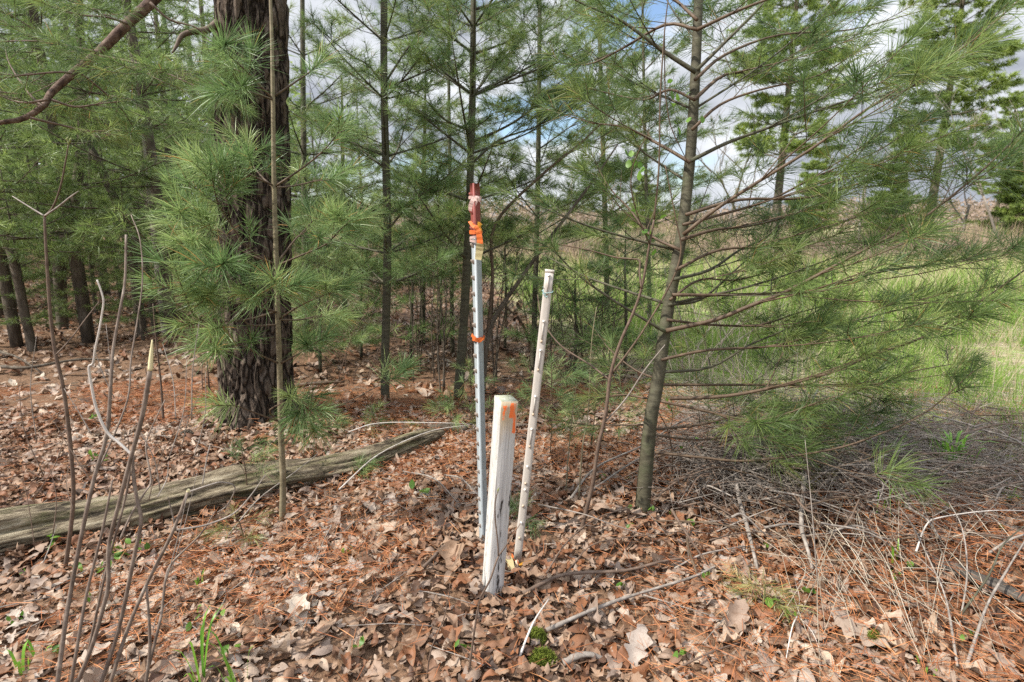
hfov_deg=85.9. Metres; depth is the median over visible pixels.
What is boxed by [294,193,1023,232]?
treeline
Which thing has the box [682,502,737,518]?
dead stick
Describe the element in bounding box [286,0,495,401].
pine tree
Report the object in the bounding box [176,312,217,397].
bare shrub
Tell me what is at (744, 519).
dead stick
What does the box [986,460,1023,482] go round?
dead stick
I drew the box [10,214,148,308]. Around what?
bare shrub
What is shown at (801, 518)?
fallen branch
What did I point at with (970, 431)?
dead stick
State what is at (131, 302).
pine tree
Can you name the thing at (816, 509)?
dead stick
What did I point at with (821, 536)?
dead stick
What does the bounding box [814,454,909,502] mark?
dead stick
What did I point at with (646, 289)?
pine tree
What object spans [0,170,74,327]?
pine tree
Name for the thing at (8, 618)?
sprout
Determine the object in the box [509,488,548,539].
pine seedling
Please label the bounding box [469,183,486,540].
steel post
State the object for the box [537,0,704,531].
leafy sapling
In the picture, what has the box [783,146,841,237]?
pine tree
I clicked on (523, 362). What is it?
pine seedling
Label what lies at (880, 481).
dead stick
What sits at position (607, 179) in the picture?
bare tree
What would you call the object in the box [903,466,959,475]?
dead stick
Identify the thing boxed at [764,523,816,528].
dead stick
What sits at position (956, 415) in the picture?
dead stick
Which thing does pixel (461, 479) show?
fallen branch
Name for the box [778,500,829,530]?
dead stick
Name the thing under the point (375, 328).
pine tree
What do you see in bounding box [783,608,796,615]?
sprout
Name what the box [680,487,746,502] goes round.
dead stick
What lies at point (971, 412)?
dead stick
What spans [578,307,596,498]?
bare sapling
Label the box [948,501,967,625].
fallen branch
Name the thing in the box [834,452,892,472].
dead stick
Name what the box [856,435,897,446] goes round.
dead stick
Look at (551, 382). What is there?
pine seedling
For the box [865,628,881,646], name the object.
moss cushion
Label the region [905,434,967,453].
dead stick
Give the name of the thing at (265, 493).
fallen branch
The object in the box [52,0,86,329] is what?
tree trunk
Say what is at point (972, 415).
dead stick
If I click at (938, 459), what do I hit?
dead stick
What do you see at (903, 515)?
dead stick
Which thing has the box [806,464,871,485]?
dead stick
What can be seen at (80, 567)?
sprout
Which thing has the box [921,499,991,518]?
dead stick
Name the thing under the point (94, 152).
tree trunk
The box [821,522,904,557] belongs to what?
dead stick
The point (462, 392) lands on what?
pine seedling
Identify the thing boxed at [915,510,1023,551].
fallen branch
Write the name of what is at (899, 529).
dead stick
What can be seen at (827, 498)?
dead stick
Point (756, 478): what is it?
dead stick
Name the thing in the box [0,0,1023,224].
sky
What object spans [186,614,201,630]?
sprout
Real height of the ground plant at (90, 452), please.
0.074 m
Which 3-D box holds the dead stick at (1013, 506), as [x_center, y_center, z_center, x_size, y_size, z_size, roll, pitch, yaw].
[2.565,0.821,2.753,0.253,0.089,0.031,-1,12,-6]
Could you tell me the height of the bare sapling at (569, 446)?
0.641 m
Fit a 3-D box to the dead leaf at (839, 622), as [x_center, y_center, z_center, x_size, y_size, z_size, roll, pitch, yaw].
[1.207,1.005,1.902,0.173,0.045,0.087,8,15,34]
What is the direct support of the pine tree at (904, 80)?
on the ground at (328, 657)
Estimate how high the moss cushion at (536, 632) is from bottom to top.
0.069 m
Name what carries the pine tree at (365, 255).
on the ground at (328, 657)
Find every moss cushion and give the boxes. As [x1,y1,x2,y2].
[528,626,547,645]
[528,644,556,667]
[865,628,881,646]
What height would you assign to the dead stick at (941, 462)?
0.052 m
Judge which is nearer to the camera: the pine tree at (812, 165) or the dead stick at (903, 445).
the dead stick at (903, 445)
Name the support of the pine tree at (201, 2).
on the ground at (328, 657)
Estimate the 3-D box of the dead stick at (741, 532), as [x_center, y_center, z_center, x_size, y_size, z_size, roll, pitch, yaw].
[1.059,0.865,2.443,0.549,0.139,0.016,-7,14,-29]
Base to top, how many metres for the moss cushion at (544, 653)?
0.072 m
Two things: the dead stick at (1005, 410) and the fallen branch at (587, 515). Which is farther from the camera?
the dead stick at (1005, 410)
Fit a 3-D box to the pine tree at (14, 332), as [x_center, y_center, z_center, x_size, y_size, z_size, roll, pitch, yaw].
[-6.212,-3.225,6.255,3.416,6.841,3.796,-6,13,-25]
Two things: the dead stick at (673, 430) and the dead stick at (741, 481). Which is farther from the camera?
the dead stick at (673, 430)
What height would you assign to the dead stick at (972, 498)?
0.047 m
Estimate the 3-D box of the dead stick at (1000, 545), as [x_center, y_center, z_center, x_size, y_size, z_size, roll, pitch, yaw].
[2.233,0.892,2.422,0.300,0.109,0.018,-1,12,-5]
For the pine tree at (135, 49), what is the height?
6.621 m
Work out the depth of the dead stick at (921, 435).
3.33 m
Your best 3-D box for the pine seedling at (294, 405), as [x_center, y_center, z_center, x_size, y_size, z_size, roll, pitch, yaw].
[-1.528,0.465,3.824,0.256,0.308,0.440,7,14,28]
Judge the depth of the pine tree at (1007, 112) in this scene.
49.46 m
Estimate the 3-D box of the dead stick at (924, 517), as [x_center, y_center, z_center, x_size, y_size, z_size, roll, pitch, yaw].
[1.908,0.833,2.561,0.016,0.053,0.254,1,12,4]
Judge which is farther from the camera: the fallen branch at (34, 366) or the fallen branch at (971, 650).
the fallen branch at (34, 366)
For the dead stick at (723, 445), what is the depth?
3.08 m
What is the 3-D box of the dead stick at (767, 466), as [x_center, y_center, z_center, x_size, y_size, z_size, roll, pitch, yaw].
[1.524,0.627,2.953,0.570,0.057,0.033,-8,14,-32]
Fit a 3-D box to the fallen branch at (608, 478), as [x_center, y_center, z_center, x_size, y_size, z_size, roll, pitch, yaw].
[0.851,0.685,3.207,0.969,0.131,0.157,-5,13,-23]
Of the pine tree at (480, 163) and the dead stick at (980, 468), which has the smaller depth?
the dead stick at (980, 468)
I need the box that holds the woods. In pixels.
[0,4,314,265]
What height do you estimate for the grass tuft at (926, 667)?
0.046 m
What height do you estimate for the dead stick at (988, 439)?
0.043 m
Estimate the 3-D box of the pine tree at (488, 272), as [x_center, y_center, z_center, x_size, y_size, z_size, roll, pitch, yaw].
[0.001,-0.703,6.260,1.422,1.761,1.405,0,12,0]
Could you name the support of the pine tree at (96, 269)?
on the ground at (328, 657)
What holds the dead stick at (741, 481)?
on the brush litter at (845, 458)
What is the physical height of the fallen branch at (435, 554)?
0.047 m
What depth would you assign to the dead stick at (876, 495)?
2.79 m
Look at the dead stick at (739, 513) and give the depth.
2.40 m
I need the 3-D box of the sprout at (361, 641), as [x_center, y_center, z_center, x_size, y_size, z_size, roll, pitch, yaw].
[-0.516,1.020,1.851,0.043,0.056,0.024,0,12,0]
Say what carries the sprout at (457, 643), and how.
on the ground at (328, 657)
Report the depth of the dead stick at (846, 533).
2.43 m
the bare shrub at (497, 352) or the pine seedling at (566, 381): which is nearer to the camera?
the pine seedling at (566, 381)
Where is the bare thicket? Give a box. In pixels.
[429,216,1023,262]
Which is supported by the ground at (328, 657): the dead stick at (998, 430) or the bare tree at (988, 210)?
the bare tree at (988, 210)
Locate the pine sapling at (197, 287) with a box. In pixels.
[119,0,426,521]
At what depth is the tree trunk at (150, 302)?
7.02 m
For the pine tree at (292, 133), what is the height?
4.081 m
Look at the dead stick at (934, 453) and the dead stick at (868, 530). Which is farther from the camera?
the dead stick at (934, 453)
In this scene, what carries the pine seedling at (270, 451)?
on the ground at (328, 657)
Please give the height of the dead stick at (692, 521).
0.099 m
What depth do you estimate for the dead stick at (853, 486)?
2.63 m
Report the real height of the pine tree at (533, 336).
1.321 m
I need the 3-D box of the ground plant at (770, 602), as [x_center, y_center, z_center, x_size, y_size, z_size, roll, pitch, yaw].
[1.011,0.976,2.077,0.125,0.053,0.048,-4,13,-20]
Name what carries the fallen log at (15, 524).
on the ground at (328, 657)
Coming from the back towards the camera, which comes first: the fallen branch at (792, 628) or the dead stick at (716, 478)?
the dead stick at (716, 478)
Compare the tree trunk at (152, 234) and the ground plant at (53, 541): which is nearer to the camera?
the ground plant at (53, 541)
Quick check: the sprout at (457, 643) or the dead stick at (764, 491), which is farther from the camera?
the dead stick at (764, 491)
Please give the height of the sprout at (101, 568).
0.036 m
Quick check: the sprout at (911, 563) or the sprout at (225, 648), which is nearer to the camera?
the sprout at (225, 648)
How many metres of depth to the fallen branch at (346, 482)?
3.30 m
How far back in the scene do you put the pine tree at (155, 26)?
8.84 m
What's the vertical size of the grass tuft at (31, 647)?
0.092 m
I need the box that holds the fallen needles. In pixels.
[0,375,1023,681]
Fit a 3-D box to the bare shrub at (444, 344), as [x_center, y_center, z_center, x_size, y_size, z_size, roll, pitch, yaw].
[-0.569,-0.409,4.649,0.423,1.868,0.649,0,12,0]
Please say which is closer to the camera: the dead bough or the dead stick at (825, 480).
the dead stick at (825, 480)
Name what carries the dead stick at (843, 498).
on the brush litter at (845, 458)
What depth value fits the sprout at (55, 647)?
1.85 m
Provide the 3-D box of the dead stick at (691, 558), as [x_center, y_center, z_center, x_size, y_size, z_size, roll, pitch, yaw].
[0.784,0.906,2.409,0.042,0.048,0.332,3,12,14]
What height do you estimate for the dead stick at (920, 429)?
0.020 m
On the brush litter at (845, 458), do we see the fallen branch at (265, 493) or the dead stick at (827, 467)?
the dead stick at (827, 467)
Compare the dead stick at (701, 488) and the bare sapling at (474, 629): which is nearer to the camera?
the bare sapling at (474, 629)
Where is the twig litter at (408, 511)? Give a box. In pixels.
[0,361,1020,669]
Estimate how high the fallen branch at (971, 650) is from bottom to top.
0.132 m
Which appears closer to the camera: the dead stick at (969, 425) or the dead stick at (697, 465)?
the dead stick at (697, 465)
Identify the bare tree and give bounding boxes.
[565,152,588,224]
[579,142,619,223]
[676,100,774,238]
[838,138,891,234]
[921,79,999,242]
[928,151,995,234]
[979,100,1023,165]
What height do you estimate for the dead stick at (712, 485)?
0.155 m
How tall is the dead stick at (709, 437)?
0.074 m
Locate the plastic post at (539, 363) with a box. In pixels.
[514,269,554,567]
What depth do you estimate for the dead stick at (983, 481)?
2.87 m
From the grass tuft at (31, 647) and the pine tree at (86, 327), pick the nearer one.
the grass tuft at (31, 647)
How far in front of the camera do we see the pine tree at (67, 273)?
7.07 m
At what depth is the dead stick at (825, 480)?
2.81 m
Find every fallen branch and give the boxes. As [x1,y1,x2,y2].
[0,350,39,370]
[0,358,109,368]
[228,454,316,534]
[294,380,344,386]
[299,525,331,563]
[339,424,469,489]
[348,422,467,431]
[403,470,458,503]
[422,538,460,568]
[444,474,474,490]
[519,599,548,655]
[521,531,700,595]
[538,504,649,536]
[546,506,637,572]
[562,651,606,666]
[570,416,690,498]
[594,440,731,489]
[674,546,748,568]
[674,642,740,669]
[721,440,757,568]
[739,455,874,548]
[786,585,820,657]
[799,469,814,572]
[898,506,958,666]
[903,479,952,498]
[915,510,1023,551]
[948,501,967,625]
[954,526,1023,621]
[966,541,1023,661]
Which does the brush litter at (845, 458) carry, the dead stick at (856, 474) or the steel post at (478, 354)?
the dead stick at (856, 474)
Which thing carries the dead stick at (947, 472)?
on the brush litter at (845, 458)
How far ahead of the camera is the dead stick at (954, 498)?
2.70 m
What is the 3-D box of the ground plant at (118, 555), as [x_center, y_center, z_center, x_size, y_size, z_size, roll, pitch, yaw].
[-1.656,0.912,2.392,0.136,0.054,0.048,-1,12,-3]
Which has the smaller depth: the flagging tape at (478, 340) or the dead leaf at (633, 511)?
the flagging tape at (478, 340)
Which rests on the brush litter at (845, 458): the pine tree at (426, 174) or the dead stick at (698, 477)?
the dead stick at (698, 477)
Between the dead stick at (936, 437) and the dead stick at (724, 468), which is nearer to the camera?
the dead stick at (724, 468)
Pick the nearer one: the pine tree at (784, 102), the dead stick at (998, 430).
the dead stick at (998, 430)
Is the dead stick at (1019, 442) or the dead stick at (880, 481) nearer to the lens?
the dead stick at (880, 481)
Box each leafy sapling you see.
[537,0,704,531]
[659,396,717,484]
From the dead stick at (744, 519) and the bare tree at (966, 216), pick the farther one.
the bare tree at (966, 216)
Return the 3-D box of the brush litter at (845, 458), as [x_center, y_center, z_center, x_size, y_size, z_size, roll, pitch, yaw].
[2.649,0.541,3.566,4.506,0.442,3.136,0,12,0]
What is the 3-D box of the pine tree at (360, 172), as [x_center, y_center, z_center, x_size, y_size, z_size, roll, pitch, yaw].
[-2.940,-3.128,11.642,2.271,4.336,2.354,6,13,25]
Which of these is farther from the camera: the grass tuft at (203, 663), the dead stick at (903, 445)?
the dead stick at (903, 445)
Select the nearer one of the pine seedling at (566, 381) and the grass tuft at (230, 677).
the grass tuft at (230, 677)
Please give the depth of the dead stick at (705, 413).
3.50 m
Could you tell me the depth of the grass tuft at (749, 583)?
2.07 m
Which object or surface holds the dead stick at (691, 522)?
on the brush litter at (845, 458)
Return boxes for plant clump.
[920,428,997,472]
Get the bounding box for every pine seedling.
[189,498,279,549]
[220,430,284,494]
[271,390,313,429]
[300,411,356,436]
[341,450,383,481]
[358,399,395,441]
[401,384,492,440]
[439,358,513,424]
[499,340,587,414]
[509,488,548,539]
[515,352,602,450]
[555,364,645,451]
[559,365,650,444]
[778,457,838,490]
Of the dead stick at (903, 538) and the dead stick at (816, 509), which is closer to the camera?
the dead stick at (903, 538)
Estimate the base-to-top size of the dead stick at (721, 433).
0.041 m
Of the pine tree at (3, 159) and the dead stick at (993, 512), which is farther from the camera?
the pine tree at (3, 159)
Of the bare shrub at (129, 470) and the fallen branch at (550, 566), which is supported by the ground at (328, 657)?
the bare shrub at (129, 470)
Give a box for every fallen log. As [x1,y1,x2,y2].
[0,428,444,556]
[430,423,467,431]
[931,555,1023,604]
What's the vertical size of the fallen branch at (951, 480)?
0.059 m
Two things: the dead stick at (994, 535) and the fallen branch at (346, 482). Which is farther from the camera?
the fallen branch at (346, 482)
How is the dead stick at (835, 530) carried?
on the brush litter at (845, 458)
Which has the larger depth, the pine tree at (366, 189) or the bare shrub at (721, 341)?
the pine tree at (366, 189)
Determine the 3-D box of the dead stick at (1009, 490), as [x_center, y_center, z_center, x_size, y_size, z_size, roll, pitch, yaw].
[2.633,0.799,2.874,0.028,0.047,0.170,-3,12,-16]
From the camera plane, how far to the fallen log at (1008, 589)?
2.22 m
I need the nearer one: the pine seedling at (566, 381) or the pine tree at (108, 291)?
the pine seedling at (566, 381)
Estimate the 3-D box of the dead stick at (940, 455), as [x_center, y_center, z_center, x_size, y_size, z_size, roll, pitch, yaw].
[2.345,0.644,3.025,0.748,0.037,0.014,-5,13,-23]
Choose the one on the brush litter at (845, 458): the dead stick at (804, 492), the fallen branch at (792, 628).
the dead stick at (804, 492)
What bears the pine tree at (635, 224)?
on the ground at (328, 657)
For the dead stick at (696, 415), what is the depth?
3.41 m
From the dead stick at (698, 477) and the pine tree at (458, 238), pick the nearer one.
the dead stick at (698, 477)
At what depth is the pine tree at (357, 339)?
5.32 m
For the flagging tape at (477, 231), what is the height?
0.154 m
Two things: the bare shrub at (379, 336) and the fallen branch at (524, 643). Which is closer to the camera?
the fallen branch at (524, 643)
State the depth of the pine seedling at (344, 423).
3.74 m
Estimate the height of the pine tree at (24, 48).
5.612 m
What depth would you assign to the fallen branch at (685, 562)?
2.37 m
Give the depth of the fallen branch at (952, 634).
2.04 m
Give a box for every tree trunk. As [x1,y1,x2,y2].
[0,230,37,351]
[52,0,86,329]
[82,134,146,334]
[88,150,97,315]
[119,219,158,336]
[121,0,165,334]
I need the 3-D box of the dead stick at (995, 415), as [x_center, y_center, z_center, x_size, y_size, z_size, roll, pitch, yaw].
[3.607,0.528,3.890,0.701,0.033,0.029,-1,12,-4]
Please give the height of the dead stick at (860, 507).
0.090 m
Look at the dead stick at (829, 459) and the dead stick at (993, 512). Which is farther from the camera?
the dead stick at (829, 459)
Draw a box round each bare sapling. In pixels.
[12,136,98,570]
[153,304,164,422]
[426,585,449,677]
[468,488,520,668]
[565,386,576,491]
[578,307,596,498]
[805,442,818,584]
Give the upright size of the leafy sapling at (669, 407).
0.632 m
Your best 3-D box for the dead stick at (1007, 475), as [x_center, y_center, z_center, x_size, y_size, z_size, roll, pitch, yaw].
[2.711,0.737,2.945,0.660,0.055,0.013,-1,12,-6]
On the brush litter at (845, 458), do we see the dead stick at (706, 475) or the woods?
the dead stick at (706, 475)
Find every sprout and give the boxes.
[6,610,23,624]
[52,644,59,652]
[72,562,82,571]
[95,561,111,572]
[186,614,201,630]
[215,609,224,620]
[221,644,240,653]
[352,636,364,647]
[454,639,470,647]
[673,648,686,657]
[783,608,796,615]
[802,586,815,593]
[907,560,916,569]
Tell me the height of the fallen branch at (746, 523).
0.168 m
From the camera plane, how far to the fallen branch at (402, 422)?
3.66 m
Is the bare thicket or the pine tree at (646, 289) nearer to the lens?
the pine tree at (646, 289)
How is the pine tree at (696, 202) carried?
on the ground at (328, 657)
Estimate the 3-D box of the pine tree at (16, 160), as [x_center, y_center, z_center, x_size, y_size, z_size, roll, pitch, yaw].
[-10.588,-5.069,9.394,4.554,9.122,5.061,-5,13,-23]
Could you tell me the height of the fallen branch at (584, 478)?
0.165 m
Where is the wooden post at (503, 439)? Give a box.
[482,395,517,597]
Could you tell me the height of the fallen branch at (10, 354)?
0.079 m
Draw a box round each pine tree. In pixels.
[0,0,113,317]
[0,0,211,342]
[0,0,213,294]
[0,0,300,432]
[0,0,312,337]
[0,1,145,347]
[0,1,147,265]
[0,17,109,271]
[0,60,59,215]
[0,122,115,313]
[0,127,70,306]
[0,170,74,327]
[4,0,135,271]
[10,2,215,280]
[22,0,217,307]
[28,152,147,335]
[61,86,166,305]
[62,21,217,284]
[84,0,300,220]
[93,179,189,340]
[163,0,403,351]
[171,71,350,280]
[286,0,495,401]
[289,75,406,327]
[289,128,340,271]
[289,208,381,372]
[290,91,354,253]
[295,191,420,357]
[323,97,403,288]
[329,59,490,344]
[333,201,473,365]
[345,0,626,400]
[349,0,557,352]
[393,190,486,344]
[399,119,462,285]
[444,0,669,370]
[454,206,569,349]
[480,0,1023,517]
[499,252,648,379]
[521,0,680,328]
[556,222,694,369]
[569,0,752,335]
[622,175,661,233]
[723,0,871,241]
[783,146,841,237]
[855,151,923,236]
[881,0,1023,238]
[960,90,1023,222]
[962,148,1023,236]
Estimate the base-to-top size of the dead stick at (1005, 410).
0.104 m
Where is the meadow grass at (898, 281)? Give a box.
[481,247,1023,458]
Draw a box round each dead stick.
[639,421,703,448]
[651,450,752,498]
[653,520,743,527]
[654,447,710,458]
[660,521,739,529]
[663,432,747,461]
[668,464,745,483]
[670,508,708,564]
[672,409,748,432]
[673,475,751,479]
[675,432,754,463]
[676,436,716,465]
[680,464,746,466]
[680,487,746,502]
[681,411,744,431]
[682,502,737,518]
[686,473,724,496]
[686,528,697,573]
[688,481,736,495]
[689,440,781,478]
[693,459,795,492]
[694,445,731,523]
[697,485,731,496]
[703,445,743,452]
[706,459,747,484]
[709,531,787,540]
[711,465,789,490]
[713,463,768,491]
[715,467,800,489]
[716,507,776,531]
[717,427,751,434]
[731,512,765,535]
[746,474,762,495]
[757,484,798,519]
[760,487,784,501]
[761,495,798,506]
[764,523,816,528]
[765,451,826,467]
[769,489,852,512]
[777,535,876,550]
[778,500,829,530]
[787,399,875,411]
[788,491,874,498]
[792,465,822,494]
[796,498,822,514]
[799,533,891,538]
[805,497,894,506]
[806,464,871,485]
[808,490,820,526]
[808,496,856,508]
[814,447,900,470]
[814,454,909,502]
[814,464,836,493]
[816,499,859,549]
[819,474,897,502]
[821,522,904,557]
[822,450,872,463]
[822,526,911,536]
[825,462,907,479]
[828,525,887,539]
[834,448,905,493]
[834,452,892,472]
[839,478,868,509]
[841,472,882,496]
[847,479,890,516]
[852,418,865,463]
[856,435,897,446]
[858,439,951,458]
[859,477,861,524]
[861,475,883,501]
[864,438,884,500]
[865,459,932,509]
[867,487,925,502]
[870,506,933,532]
[877,500,931,551]
[880,476,962,500]
[882,444,936,455]
[883,457,978,466]
[887,452,983,458]
[888,424,940,451]
[889,536,940,552]
[894,511,916,539]
[895,448,977,471]
[898,427,941,437]
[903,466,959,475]
[904,505,940,539]
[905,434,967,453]
[905,470,985,477]
[914,451,966,477]
[914,484,975,495]
[916,483,997,488]
[917,486,991,495]
[919,407,1005,428]
[919,499,983,503]
[920,439,1020,444]
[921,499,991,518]
[930,462,990,471]
[933,415,1013,441]
[935,445,1002,476]
[937,440,983,469]
[941,440,977,474]
[941,468,1014,473]
[942,423,963,436]
[943,497,979,513]
[944,423,1023,441]
[946,398,1003,428]
[946,473,1016,507]
[948,464,999,498]
[949,478,998,496]
[950,439,1023,447]
[950,521,1010,524]
[952,471,992,517]
[965,396,989,435]
[965,474,1023,482]
[965,478,1002,485]
[966,531,1016,543]
[970,532,1022,538]
[974,465,1023,472]
[976,414,1023,415]
[978,480,1023,492]
[980,429,1017,447]
[982,430,1023,446]
[982,508,1007,520]
[986,406,1023,413]
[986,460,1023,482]
[986,534,1023,555]
[987,481,1022,489]
[994,485,1023,501]
[996,489,1022,492]
[1002,499,1023,515]
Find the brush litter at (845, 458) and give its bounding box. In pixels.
[598,362,1023,588]
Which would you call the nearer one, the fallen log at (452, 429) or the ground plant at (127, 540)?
the ground plant at (127, 540)
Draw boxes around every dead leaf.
[286,594,309,627]
[367,521,396,539]
[438,540,463,570]
[621,508,645,515]
[624,624,652,664]
[724,599,749,634]
[833,616,889,647]
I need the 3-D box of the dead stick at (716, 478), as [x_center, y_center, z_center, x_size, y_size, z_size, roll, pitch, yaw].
[1.048,0.740,2.868,0.016,0.214,0.504,-1,12,-4]
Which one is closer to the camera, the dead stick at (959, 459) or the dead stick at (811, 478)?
the dead stick at (811, 478)
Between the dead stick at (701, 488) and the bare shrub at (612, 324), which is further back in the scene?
the bare shrub at (612, 324)
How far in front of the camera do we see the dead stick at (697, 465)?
3.16 m
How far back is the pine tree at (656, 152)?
6.90 m
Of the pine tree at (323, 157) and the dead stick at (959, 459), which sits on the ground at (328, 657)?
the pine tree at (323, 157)
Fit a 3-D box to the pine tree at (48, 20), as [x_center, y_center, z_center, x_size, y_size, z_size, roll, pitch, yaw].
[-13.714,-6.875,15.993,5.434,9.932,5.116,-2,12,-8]
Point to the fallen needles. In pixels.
(358, 519)
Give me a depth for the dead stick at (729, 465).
2.91 m
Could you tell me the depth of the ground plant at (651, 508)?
2.77 m
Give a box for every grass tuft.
[7,641,29,674]
[23,639,51,656]
[171,606,221,681]
[195,570,203,584]
[201,629,252,681]
[713,559,822,626]
[876,483,897,515]
[891,539,898,562]
[916,655,936,675]
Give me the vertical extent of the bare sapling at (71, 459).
1.777 m
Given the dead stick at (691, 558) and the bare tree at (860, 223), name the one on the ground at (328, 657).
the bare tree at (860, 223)
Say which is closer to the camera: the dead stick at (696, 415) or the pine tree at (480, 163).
the dead stick at (696, 415)
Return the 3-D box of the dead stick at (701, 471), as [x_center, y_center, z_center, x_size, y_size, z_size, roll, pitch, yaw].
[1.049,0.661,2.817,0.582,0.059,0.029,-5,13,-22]
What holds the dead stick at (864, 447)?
on the brush litter at (845, 458)
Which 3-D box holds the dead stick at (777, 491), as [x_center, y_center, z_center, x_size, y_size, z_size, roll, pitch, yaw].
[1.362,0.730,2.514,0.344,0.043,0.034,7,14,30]
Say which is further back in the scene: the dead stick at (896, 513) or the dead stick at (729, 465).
the dead stick at (729, 465)
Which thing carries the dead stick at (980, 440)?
on the brush litter at (845, 458)
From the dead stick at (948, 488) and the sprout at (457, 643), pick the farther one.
the dead stick at (948, 488)
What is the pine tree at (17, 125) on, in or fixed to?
on the ground at (328, 657)
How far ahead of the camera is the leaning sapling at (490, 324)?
4.59 m
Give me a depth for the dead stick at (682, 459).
3.13 m
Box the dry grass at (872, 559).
[368,323,1023,678]
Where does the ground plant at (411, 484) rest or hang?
on the ground at (328, 657)
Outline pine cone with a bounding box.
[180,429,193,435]
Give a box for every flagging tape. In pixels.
[468,196,481,210]
[468,221,483,259]
[471,334,484,342]
[506,554,530,569]
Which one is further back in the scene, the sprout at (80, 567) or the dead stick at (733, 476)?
the dead stick at (733, 476)
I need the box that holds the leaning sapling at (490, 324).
[484,104,619,392]
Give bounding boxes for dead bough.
[488,301,530,350]
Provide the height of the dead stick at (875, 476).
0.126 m
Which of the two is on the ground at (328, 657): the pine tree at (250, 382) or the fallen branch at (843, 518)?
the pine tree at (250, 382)
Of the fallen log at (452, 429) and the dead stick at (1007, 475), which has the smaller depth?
the dead stick at (1007, 475)
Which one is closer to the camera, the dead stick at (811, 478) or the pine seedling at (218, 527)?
the pine seedling at (218, 527)
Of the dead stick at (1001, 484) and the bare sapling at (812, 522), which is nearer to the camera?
the bare sapling at (812, 522)
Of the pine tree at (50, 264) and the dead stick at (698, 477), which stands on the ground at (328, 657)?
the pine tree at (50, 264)
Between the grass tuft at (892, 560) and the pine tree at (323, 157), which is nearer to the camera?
the grass tuft at (892, 560)
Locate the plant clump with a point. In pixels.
(946, 447)
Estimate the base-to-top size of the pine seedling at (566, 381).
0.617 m
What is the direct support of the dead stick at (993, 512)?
on the brush litter at (845, 458)
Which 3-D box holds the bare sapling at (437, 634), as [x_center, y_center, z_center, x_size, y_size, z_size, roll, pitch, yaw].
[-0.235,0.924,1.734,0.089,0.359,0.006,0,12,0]
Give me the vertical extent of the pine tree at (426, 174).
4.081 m
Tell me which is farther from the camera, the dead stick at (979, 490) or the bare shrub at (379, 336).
the bare shrub at (379, 336)
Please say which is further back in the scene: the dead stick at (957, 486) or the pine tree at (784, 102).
the pine tree at (784, 102)
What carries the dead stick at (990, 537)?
in the brush litter at (845, 458)
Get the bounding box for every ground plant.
[41,534,61,549]
[88,449,107,459]
[111,537,140,555]
[114,542,149,559]
[409,480,429,496]
[628,504,654,511]
[765,596,795,607]
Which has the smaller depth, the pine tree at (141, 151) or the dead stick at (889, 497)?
the dead stick at (889, 497)
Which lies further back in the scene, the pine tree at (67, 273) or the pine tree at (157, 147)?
the pine tree at (157, 147)
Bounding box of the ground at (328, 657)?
[0,225,1023,681]
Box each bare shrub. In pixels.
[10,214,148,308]
[18,215,264,681]
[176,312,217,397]
[292,270,457,383]
[392,189,546,381]
[420,177,468,394]
[432,191,556,387]
[481,212,734,351]
[504,210,652,387]
[522,235,733,381]
[616,227,790,395]
[652,283,832,418]
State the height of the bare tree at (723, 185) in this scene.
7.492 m
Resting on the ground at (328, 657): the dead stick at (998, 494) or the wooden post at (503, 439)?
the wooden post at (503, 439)
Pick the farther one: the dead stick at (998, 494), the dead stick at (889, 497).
the dead stick at (998, 494)
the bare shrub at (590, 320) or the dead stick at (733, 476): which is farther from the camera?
the bare shrub at (590, 320)
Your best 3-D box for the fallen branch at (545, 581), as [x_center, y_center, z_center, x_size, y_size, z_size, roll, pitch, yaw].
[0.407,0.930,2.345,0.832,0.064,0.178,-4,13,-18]
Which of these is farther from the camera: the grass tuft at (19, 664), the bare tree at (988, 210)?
the bare tree at (988, 210)
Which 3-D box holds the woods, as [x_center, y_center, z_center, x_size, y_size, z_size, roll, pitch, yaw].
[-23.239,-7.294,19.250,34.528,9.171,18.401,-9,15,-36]
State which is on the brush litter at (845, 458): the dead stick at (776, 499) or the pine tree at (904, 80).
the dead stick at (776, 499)
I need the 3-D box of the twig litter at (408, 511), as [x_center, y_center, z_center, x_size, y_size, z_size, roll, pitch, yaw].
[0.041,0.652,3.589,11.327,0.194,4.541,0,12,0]
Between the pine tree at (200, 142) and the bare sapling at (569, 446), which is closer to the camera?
the bare sapling at (569, 446)
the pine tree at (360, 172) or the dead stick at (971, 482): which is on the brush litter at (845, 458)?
the dead stick at (971, 482)
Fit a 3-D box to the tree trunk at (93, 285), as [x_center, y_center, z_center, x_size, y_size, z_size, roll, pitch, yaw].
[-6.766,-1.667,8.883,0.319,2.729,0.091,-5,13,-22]
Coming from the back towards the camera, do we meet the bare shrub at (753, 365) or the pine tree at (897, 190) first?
the pine tree at (897, 190)
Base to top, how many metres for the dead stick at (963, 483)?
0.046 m
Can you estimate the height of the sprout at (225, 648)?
0.031 m
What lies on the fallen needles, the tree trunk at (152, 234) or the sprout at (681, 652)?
the sprout at (681, 652)
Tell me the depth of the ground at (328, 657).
2.79 m

